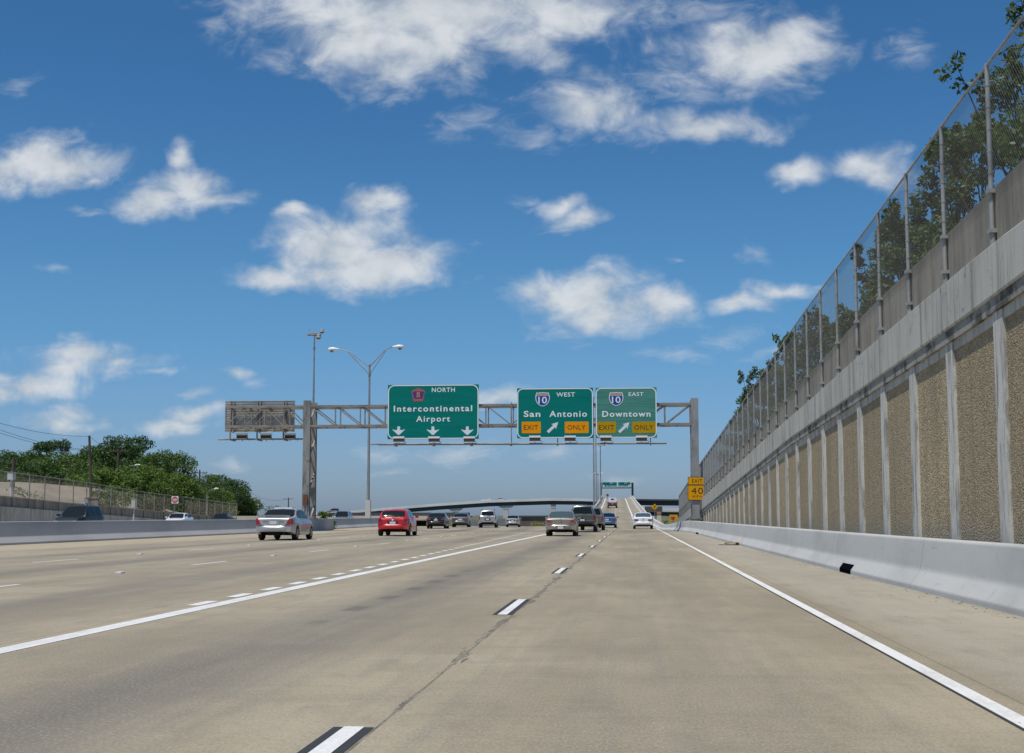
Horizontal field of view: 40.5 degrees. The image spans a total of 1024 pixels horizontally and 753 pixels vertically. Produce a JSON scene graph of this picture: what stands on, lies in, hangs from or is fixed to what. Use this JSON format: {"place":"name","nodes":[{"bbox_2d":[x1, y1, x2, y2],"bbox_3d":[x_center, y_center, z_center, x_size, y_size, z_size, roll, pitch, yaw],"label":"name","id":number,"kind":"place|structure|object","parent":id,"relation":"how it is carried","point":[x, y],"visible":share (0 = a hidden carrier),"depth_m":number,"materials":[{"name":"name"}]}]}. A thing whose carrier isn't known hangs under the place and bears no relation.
{"place":"outdoors","nodes":[
{"label":"outdoors","id":0,"kind":"place"},
{"bbox_2d":[0,482,451,519],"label":"embankment","id":1,"kind":"structure","parent":0,"point":[39,487],"depth_m":134.00,"materials":[{"name":"concrete"}]},
{"bbox_2d":[7,472,15,495],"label":"utility cabinet","id":2,"kind":"object","parent":1,"relation":"on","point":[10,478],"visible":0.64,"depth_m":121.02,"materials":[{"name":"grey metal"}]},
{"bbox_2d":[0,449,47,481],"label":"broadleaf tree","id":3,"kind":"object","parent":1,"relation":"on","point":[5,462],"visible":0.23,"depth_m":169.02,"materials":[{"name":"green plant"}]},
{"bbox_2d":[0,461,78,485],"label":"broadleaf tree","id":4,"kind":"object","parent":1,"relation":"on","point":[48,469],"visible":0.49,"depth_m":153.82,"materials":[{"name":"green plant"}]},
{"bbox_2d":[26,438,72,476],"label":"broadleaf tree","id":5,"kind":"object","parent":1,"relation":"on","point":[39,448],"visible":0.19,"depth_m":182.87,"materials":[{"name":"green plant"}]},
{"bbox_2d":[17,451,105,481],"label":"broadleaf tree","id":6,"kind":"object","parent":1,"relation":"on","point":[75,468],"visible":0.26,"depth_m":164.11,"materials":[{"name":"green plant"}]},
{"bbox_2d":[32,449,112,477],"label":"broadleaf tree","id":7,"kind":"object","parent":1,"relation":"on","point":[92,453],"visible":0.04,"depth_m":175.81,"materials":[{"name":"green plant"}]},
{"bbox_2d":[88,436,92,497],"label":"utility pole","id":8,"kind":"object","parent":1,"relation":"on","point":[90,465],"visible":0.65,"depth_m":133.69,"materials":[{"name":"brown wood"}]},
{"bbox_2d":[78,445,128,469],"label":"broadleaf tree","id":9,"kind":"object","parent":1,"relation":"on","point":[93,448],"visible":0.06,"depth_m":178.35,"materials":[{"name":"green plant"}]},
{"bbox_2d":[93,489,118,506],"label":"shrub","id":10,"kind":"object","parent":1,"relation":"on","point":[109,496],"visible":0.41,"depth_m":138.87,"materials":[{"name":"green plant"}]},
{"bbox_2d":[64,467,148,497],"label":"broadleaf tree","id":11,"kind":"object","parent":1,"relation":"on","point":[84,478],"visible":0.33,"depth_m":151.99,"materials":[{"name":"green plant"}]},
{"bbox_2d":[88,434,147,470],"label":"broadleaf tree","id":12,"kind":"object","parent":1,"relation":"on","point":[106,455],"visible":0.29,"depth_m":176.08,"materials":[{"name":"green plant"}]},
{"bbox_2d":[101,485,137,507],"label":"shrub","id":13,"kind":"object","parent":1,"relation":"on","point":[126,499],"visible":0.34,"depth_m":143.33,"materials":[{"name":"green plant"}]},
{"bbox_2d":[86,463,184,509],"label":"broadleaf tree","id":14,"kind":"object","parent":1,"relation":"on","point":[158,483],"visible":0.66,"depth_m":151.57,"materials":[{"name":"green plant"}]},
{"bbox_2d":[106,435,166,467],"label":"broadleaf tree","id":15,"kind":"object","parent":1,"relation":"on","point":[139,440],"visible":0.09,"depth_m":182.87,"materials":[{"name":"green plant"}]},
{"bbox_2d":[137,493,172,510],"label":"shrub","id":16,"kind":"object","parent":1,"relation":"on","point":[160,505],"visible":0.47,"depth_m":150.66,"materials":[{"name":"green plant"}]},
{"bbox_2d":[128,452,187,495],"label":"broadleaf tree","id":17,"kind":"object","parent":1,"relation":"on","point":[170,467],"visible":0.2,"depth_m":171.60,"materials":[{"name":"green plant"}]},
{"bbox_2d":[141,471,207,513],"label":"broadleaf tree","id":18,"kind":"object","parent":1,"relation":"on","point":[191,487],"visible":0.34,"depth_m":168.84,"materials":[{"name":"green plant"}]},
{"bbox_2d":[147,448,209,513],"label":"broadleaf tree","id":19,"kind":"object","parent":1,"relation":"on","point":[186,467],"visible":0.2,"depth_m":190.47,"materials":[{"name":"green plant"}]},
{"bbox_2d":[171,499,204,514],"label":"shrub","id":20,"kind":"object","parent":1,"relation":"on","point":[197,506],"visible":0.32,"depth_m":168.16,"materials":[{"name":"green plant"}]},
{"bbox_2d":[186,474,227,515],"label":"broadleaf tree","id":21,"kind":"object","parent":1,"relation":"on","point":[212,497],"visible":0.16,"depth_m":203.92,"materials":[{"name":"green plant"}]},
{"bbox_2d":[186,473,236,502],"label":"broadleaf tree","id":22,"kind":"object","parent":1,"relation":"on","point":[211,480],"visible":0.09,"depth_m":218.76,"materials":[{"name":"green plant"}]},
{"bbox_2d":[202,487,239,515],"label":"broadleaf tree","id":23,"kind":"object","parent":1,"relation":"on","point":[226,492],"visible":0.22,"depth_m":207.80,"materials":[{"name":"green plant"}]},
{"bbox_2d":[205,474,251,513],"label":"broadleaf tree","id":24,"kind":"object","parent":1,"relation":"on","point":[233,484],"visible":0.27,"depth_m":233.85,"materials":[{"name":"green plant"}]},
{"bbox_2d":[225,486,263,515],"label":"broadleaf tree","id":25,"kind":"object","parent":1,"relation":"on","point":[253,503],"visible":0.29,"depth_m":239.47,"materials":[{"name":"green plant"}]},
{"bbox_2d":[362,526,544,527],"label":"road","id":26,"kind":"structure","parent":0,"point":[477,527],"depth_m":138.19,"materials":[{"name":"concrete"}]},
{"bbox_2d":[329,518,377,528],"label":"median barrier","id":27,"kind":"object","parent":26,"relation":"on","point":[342,523],"visible":0.15,"depth_m":134.98,"materials":[{"name":"concrete"}]},
{"bbox_2d":[328,345,403,518],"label":"street lamp","id":28,"kind":"object","parent":27,"relation":"on","point":[368,500],"visible":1,"depth_m":132.67,"materials":[{"name":"metal"}]},
{"bbox_2d":[452,513,471,526],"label":"grey sedan","id":29,"kind":"object","parent":26,"relation":"on","point":[461,519],"visible":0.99,"depth_m":141.89,"materials":[{"name":"grey paint"}]},
{"bbox_2d":[478,509,498,527],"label":"silver suv","id":30,"kind":"object","parent":26,"relation":"on","point":[487,516],"visible":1,"depth_m":135.54,"materials":[{"name":"grey paint"}]},
{"bbox_2d":[463,519,517,525],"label":"retaining wall","id":31,"kind":"structure","parent":26,"relation":"on","point":[501,522],"depth_m":219.41,"materials":[{"name":"grey concrete"}]},
{"bbox_2d":[505,515,521,526],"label":"pale sedan","id":32,"kind":"object","parent":26,"relation":"on","point":[512,519],"visible":1,"depth_m":143.90,"materials":[{"name":"grey paint"}]},
{"bbox_2d":[519,516,547,525],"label":"abutment","id":33,"kind":"object","parent":26,"relation":"on","point":[526,520],"depth_m":229.33,"materials":[{"name":"concrete"}]},
{"bbox_2d":[0,526,1023,752],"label":"road","id":34,"kind":"structure","parent":0,"point":[503,640],"depth_m":12.10,"materials":[{"name":"concrete"}]},
{"bbox_2d":[0,519,256,545],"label":"median barrier","id":35,"kind":"object","parent":34,"relation":"on","point":[26,532],"visible":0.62,"depth_m":66.96,"materials":[{"name":"concrete"}]},
{"bbox_2d":[256,507,312,539],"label":"silver sedan","id":36,"kind":"object","parent":34,"relation":"on","point":[278,522],"visible":1,"depth_m":66.51,"materials":[{"name":"grey paint"}]},
{"bbox_2d":[310,519,333,530],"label":"median barrier","id":37,"kind":"object","parent":34,"relation":"on","point":[322,524],"visible":0.37,"depth_m":109.29,"materials":[{"name":"concrete"}]},
{"bbox_2d":[318,511,336,528],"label":"shrub","id":38,"kind":"object","parent":34,"relation":"on","point":[323,514],"visible":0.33,"depth_m":119.38,"materials":[{"name":"green plant"}]},
{"bbox_2d":[378,509,418,535],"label":"red hatchback","id":39,"kind":"object","parent":34,"relation":"on","point":[395,520],"visible":1,"depth_m":80.42,"materials":[{"name":"red paint"}]},
{"bbox_2d":[426,512,449,528],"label":"black sedan","id":40,"kind":"object","parent":34,"relation":"on","point":[437,519],"visible":1,"depth_m":124.96,"materials":[{"name":"black paint"}]},
{"bbox_2d":[218,398,701,520],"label":"sign gantry","id":41,"kind":"object","parent":34,"relation":"on","point":[309,426],"visible":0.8,"depth_m":105.77,"materials":[{"name":"metal"}]},
{"bbox_2d":[236,433,249,440],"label":"sign luminaire","id":42,"kind":"object","parent":41,"relation":"attached to","point":[242,435],"visible":1,"depth_m":109.13,"materials":[{"name":"grey metal"}]},
{"bbox_2d":[225,400,294,432],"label":"guide sign","id":43,"kind":"object","parent":41,"relation":"attached to","point":[274,421],"visible":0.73,"depth_m":108.61,"materials":[{"name":"metal"}]},
{"bbox_2d":[260,433,273,440],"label":"sign luminaire","id":44,"kind":"object","parent":41,"relation":"attached to","point":[266,435],"visible":1,"depth_m":108.96,"materials":[{"name":"grey metal"}]},
{"bbox_2d":[284,433,297,440],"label":"sign luminaire","id":45,"kind":"object","parent":41,"relation":"attached to","point":[290,435],"visible":1,"depth_m":108.80,"materials":[{"name":"grey metal"}]},
{"bbox_2d":[393,436,404,442],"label":"sign luminaire","id":46,"kind":"object","parent":41,"relation":"attached to","point":[398,439],"visible":1,"depth_m":104.10,"materials":[{"name":"grey metal"}]},
{"bbox_2d":[387,384,478,438],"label":"guide sign","id":47,"kind":"object","parent":41,"relation":"attached to","point":[426,411],"visible":1,"depth_m":104.88,"materials":[{"name":"green metal"}]},
{"bbox_2d":[428,436,439,442],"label":"sign luminaire","id":48,"kind":"object","parent":41,"relation":"attached to","point":[434,439],"visible":1,"depth_m":103.86,"materials":[{"name":"grey metal"}]},
{"bbox_2d":[463,436,476,442],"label":"sign luminaire","id":49,"kind":"object","parent":41,"relation":"attached to","point":[469,439],"visible":1,"depth_m":103.64,"materials":[{"name":"grey metal"}]},
{"bbox_2d":[529,436,542,442],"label":"sign luminaire","id":50,"kind":"object","parent":41,"relation":"attached to","point":[534,438],"visible":1,"depth_m":103.20,"materials":[{"name":"grey metal"}]},
{"bbox_2d":[517,388,592,437],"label":"guide sign","id":51,"kind":"object","parent":41,"relation":"attached to","point":[552,412],"visible":1,"depth_m":104.08,"materials":[{"name":"green metal"}]},
{"bbox_2d":[564,436,577,442],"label":"sign luminaire","id":52,"kind":"object","parent":41,"relation":"attached to","point":[570,439],"visible":1,"depth_m":102.98,"materials":[{"name":"grey metal"}]},
{"bbox_2d":[600,436,613,442],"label":"sign luminaire","id":53,"kind":"object","parent":41,"relation":"attached to","point":[605,438],"visible":1,"depth_m":102.75,"materials":[{"name":"grey metal"}]},
{"bbox_2d":[596,387,656,437],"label":"guide sign","id":54,"kind":"object","parent":41,"relation":"attached to","point":[629,412],"visible":1,"depth_m":103.61,"materials":[{"name":"green metal"}]},
{"bbox_2d":[688,477,705,499],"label":"exit speed sign","id":55,"kind":"object","parent":41,"relation":"attached to","point":[695,489],"visible":0.9,"depth_m":102.77,"materials":[{"name":"yellow metal"}]},
{"bbox_2d":[545,511,580,535],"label":"beige sedan","id":56,"kind":"object","parent":34,"relation":"on","point":[561,521],"visible":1,"depth_m":79.48,"materials":[{"name":"beige paint"}]},
{"bbox_2d":[571,505,599,531],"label":"dark suv","id":57,"kind":"object","parent":34,"relation":"on","point":[587,515],"visible":0.68,"depth_m":99.56,"materials":[{"name":"grey paint"}]},
{"bbox_2d":[580,507,606,529],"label":"tan suv","id":58,"kind":"object","parent":34,"relation":"on","point":[601,520],"visible":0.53,"depth_m":111.53,"materials":[{"name":"grey paint"}]},
{"bbox_2d":[631,512,653,528],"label":"white sedan","id":59,"kind":"object","parent":34,"relation":"on","point":[642,518],"visible":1,"depth_m":122.42,"materials":[{"name":"white paint"}]},
{"bbox_2d":[657,521,692,531],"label":"safety barrier","id":60,"kind":"object","parent":34,"relation":"on","point":[684,526],"visible":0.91,"depth_m":105.71,"materials":[{"name":"concrete"}]},
{"bbox_2d":[678,159,1023,543],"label":"retaining wall","id":61,"kind":"structure","parent":34,"relation":"on","point":[911,423],"depth_m":24.96,"materials":[{"name":"concrete"}]},
{"bbox_2d":[679,14,1023,517],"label":"chain link fence","id":62,"kind":"object","parent":61,"relation":"on","point":[991,190],"visible":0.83,"depth_m":29.95,"materials":[{"name":"metal"}]},
{"bbox_2d":[690,521,1023,616],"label":"safety barrier","id":63,"kind":"object","parent":34,"relation":"on","point":[989,575],"visible":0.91,"depth_m":22.88,"materials":[{"name":"concrete"}]},
{"bbox_2d":[0,0,1023,515],"label":"sky","id":64,"kind":"structure","parent":0,"point":[509,195],"materials":[{"name":"blue"}]},
{"bbox_2d":[416,516,678,525],"bbox_3d":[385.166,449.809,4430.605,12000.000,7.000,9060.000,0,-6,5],"label":"ground","id":65,"kind":"structure","parent":0,"point":[473,519],"depth_m":756.72,"materials":[{"name":"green plant"}]},
{"bbox_2d":[317,513,469,515],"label":"overpass","id":66,"kind":"object","parent":65,"relation":"on","point":[379,514],"visible":0.25,"depth_m":422.52,"materials":[{"name":"concrete"}]},
{"bbox_2d":[316,498,595,518],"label":"overpass","id":67,"kind":"object","parent":65,"relation":"on","point":[505,505],"visible":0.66,"depth_m":600.72,"materials":[{"name":"concrete"}]},
{"bbox_2d":[645,506,661,521],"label":"bridge column","id":68,"kind":"structure","parent":65,"relation":"on","point":[658,510],"depth_m":259.49,"materials":[{"name":"beige concrete"}]},
{"bbox_2d":[636,499,678,505],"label":"overpass","id":69,"kind":"object","parent":65,"relation":"on","point":[666,502],"visible":0.16,"depth_m":465.92,"materials":[{"name":"concrete"}]},
{"bbox_2d":[578,498,654,527],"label":"ramp","id":70,"kind":"structure","parent":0,"point":[625,510],"depth_m":233.70,"materials":[{"name":"concrete"}]},
{"bbox_2d":[593,397,594,506],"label":"street lamp","id":71,"kind":"object","parent":70,"relation":"on","point":[593,465],"visible":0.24,"depth_m":235.15,"materials":[{"name":"metal"}]},
{"bbox_2d":[595,408,596,503],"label":"street lamp","id":72,"kind":"object","parent":70,"relation":"on","point":[595,460],"visible":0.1,"depth_m":261.22,"materials":[{"name":"metal"}]},
{"bbox_2d":[598,513,617,527],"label":"blue sedan","id":73,"kind":"object","parent":70,"relation":"on","point":[610,519],"visible":0.51,"depth_m":133.38,"materials":[{"name":"blue paint"}]},
{"bbox_2d":[606,497,617,507],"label":"red pickup","id":74,"kind":"object","parent":70,"relation":"on","point":[612,501],"visible":1,"depth_m":260.33,"materials":[{"name":"red paint"}]},
{"bbox_2d":[601,483,633,496],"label":"sign gantry","id":75,"kind":"object","parent":70,"relation":"on","point":[632,490],"visible":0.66,"depth_m":427.03,"materials":[{"name":"metal"}]},
{"bbox_2d":[602,482,616,487],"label":"guide sign","id":76,"kind":"object","parent":75,"relation":"attached to","point":[609,484],"visible":1,"depth_m":427.49,"materials":[{"name":"green metal"}]},
{"bbox_2d":[629,496,660,527],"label":"safety barrier","id":77,"kind":"object","parent":70,"relation":"on","point":[640,508],"visible":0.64,"depth_m":227.46,"materials":[{"name":"white concrete"}]},
{"bbox_2d":[647,511,678,515],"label":"overpass","id":78,"kind":"object","parent":70,"relation":"on","point":[666,513],"visible":0.18,"depth_m":326.93,"materials":[{"name":"concrete"}]},
{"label":"oncoming road","id":79,"kind":"structure","parent":0,"visible":0},
{"bbox_2d":[55,505,103,520],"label":"navy suv","id":80,"kind":"object","parent":79,"relation":"on","point":[82,513],"visible":0.49,"depth_m":91.83,"materials":[{"name":"blue paint"}]},
{"bbox_2d":[84,498,100,506],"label":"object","id":81,"kind":"structure","parent":79,"relation":"on","point":[93,501],"depth_m":127.28,"materials":[{"name":"concrete"}]},
{"bbox_2d":[0,495,235,521],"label":"retaining wall","id":82,"kind":"structure","parent":79,"relation":"on","point":[19,511],"depth_m":118.65,"materials":[{"name":"concrete"}]},
{"bbox_2d":[0,471,236,519],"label":"chain link fence","id":83,"kind":"object","parent":82,"relation":"on","point":[111,501],"visible":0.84,"depth_m":133.25,"materials":[{"name":"grey metal"}]},
{"bbox_2d":[131,499,136,519],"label":"utility box","id":84,"kind":"object","parent":79,"relation":"on","point":[133,503],"visible":0.88,"depth_m":136.20,"materials":[{"name":"grey metal"}]},
{"bbox_2d":[165,513,193,519],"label":"white sedan","id":85,"kind":"object","parent":79,"relation":"on","point":[179,516],"visible":0.45,"depth_m":132.13,"materials":[{"name":"white paint"}]},
{"bbox_2d":[211,513,233,519],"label":"dark sedan","id":86,"kind":"object","parent":79,"relation":"on","point":[222,516],"visible":0.5,"depth_m":156.09,"materials":[{"name":"black paint"}]},
{"bbox_2d":[307,329,323,402],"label":"mast","id":87,"kind":"object","parent":79,"relation":"on","point":[318,335],"visible":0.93,"depth_m":219.84,"materials":[{"name":"metal"}]},
{"bbox_2d":[332,511,352,517],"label":"pale blue suv","id":88,"kind":"object","parent":79,"relation":"on","point":[343,514],"visible":0.41,"depth_m":152.92,"materials":[{"name":"blue paint"}]},
{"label":"embankment","id":89,"kind":"structure","parent":0,"visible":0},
{"bbox_2d":[733,392,762,444],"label":"bushy tree","id":90,"kind":"object","parent":89,"relation":"on","point":[740,400],"visible":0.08,"depth_m":86.16,"materials":[{"name":"green plant"}]},
{"bbox_2d":[732,370,769,450],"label":"bushy tree","id":91,"kind":"object","parent":89,"relation":"on","point":[740,381],"visible":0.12,"depth_m":80.19,"materials":[{"name":"green plant"}]},
{"bbox_2d":[748,359,778,434],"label":"bushy tree","id":92,"kind":"object","parent":89,"relation":"on","point":[751,376],"visible":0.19,"depth_m":73.64,"materials":[{"name":"green plant"}]},
{"bbox_2d":[751,352,793,422],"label":"bushy tree","id":93,"kind":"object","parent":89,"relation":"on","point":[769,395],"visible":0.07,"depth_m":67.55,"materials":[{"name":"green plant"}]},
{"bbox_2d":[769,331,817,411],"bbox_3d":[12.722,0.805,62.091,2.660,5.833,2.726,0,-6,5],"label":"bushy tree","id":94,"kind":"object","parent":89,"relation":"on","point":[775,337],"visible":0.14,"depth_m":62.21,"materials":[{"name":"green plant"}]},
{"bbox_2d":[777,330,827,407],"bbox_3d":[12.204,0.539,57.197,2.636,5.135,2.786,0,-6,5],"label":"bushy tree","id":95,"kind":"object","parent":89,"relation":"on","point":[804,346],"visible":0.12,"depth_m":57.32,"materials":[{"name":"green plant"}]},
{"bbox_2d":[787,305,834,397],"bbox_3d":[11.975,-0.025,53.022,2.572,5.240,2.865,-5,-8,43],"label":"bushy tree","id":96,"kind":"object","parent":89,"relation":"on","point":[816,320],"visible":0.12,"depth_m":52.87,"materials":[{"name":"green plant"}]},
{"bbox_2d":[816,320,843,351],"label":"bushy tree","id":97,"kind":"object","parent":89,"relation":"on","point":[818,328],"visible":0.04,"depth_m":48.91,"materials":[{"name":"green plant"}]},
{"bbox_2d":[825,303,868,355],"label":"bushy tree","id":98,"kind":"object","parent":89,"relation":"on","point":[844,321],"visible":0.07,"depth_m":44.18,"materials":[{"name":"green plant"}]},
{"bbox_2d":[848,239,903,323],"bbox_3d":[10.788,-1.711,40.366,1.795,5.153,2.100,3,-7,-31],"label":"bushy tree","id":99,"kind":"object","parent":89,"relation":"on","point":[865,279],"visible":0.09,"depth_m":40.54,"materials":[{"name":"green plant"}]},
{"bbox_2d":[858,204,925,309],"bbox_3d":[10.575,-2.152,37.171,2.163,5.313,2.470,-4,-7,38],"label":"bushy tree","id":100,"kind":"object","parent":89,"relation":"on","point":[873,288],"visible":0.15,"depth_m":37.16,"materials":[{"name":"green plant"}]},
{"bbox_2d":[870,196,962,302],"bbox_3d":[10.080,-2.308,34.099,2.488,4.694,2.536,4,-7,-32],"label":"bushy tree","id":101,"kind":"object","parent":89,"relation":"on","point":[912,220],"visible":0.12,"depth_m":34.32,"materials":[{"name":"green plant"}]},
{"bbox_2d":[908,122,996,268],"bbox_3d":[9.993,-3.132,31.279,1.971,5.597,1.788,2,-6,-15],"label":"bushy tree","id":102,"kind":"object","parent":89,"relation":"on","point":[966,154],"visible":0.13,"depth_m":31.47,"materials":[{"name":"green plant"}]},
{"bbox_2d":[910,103,1016,262],"bbox_3d":[9.815,-3.161,29.011,2.803,5.184,2.372,-3,-6,24],"label":"bushy tree","id":103,"kind":"object","parent":89,"relation":"on","point":[950,197],"visible":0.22,"depth_m":29.17,"materials":[{"name":"green plant"}]},
{"bbox_2d":[925,42,1023,250],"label":"bushy tree","id":104,"kind":"object","parent":89,"relation":"on","point":[960,59],"visible":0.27,"depth_m":25.91,"materials":[{"name":"green plant"}]},
{"bbox_2d":[991,0,1023,155],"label":"bushy tree","id":105,"kind":"object","parent":89,"relation":"on","point":[1009,16],"visible":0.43,"depth_m":22.98,"materials":[{"name":"green plant"}]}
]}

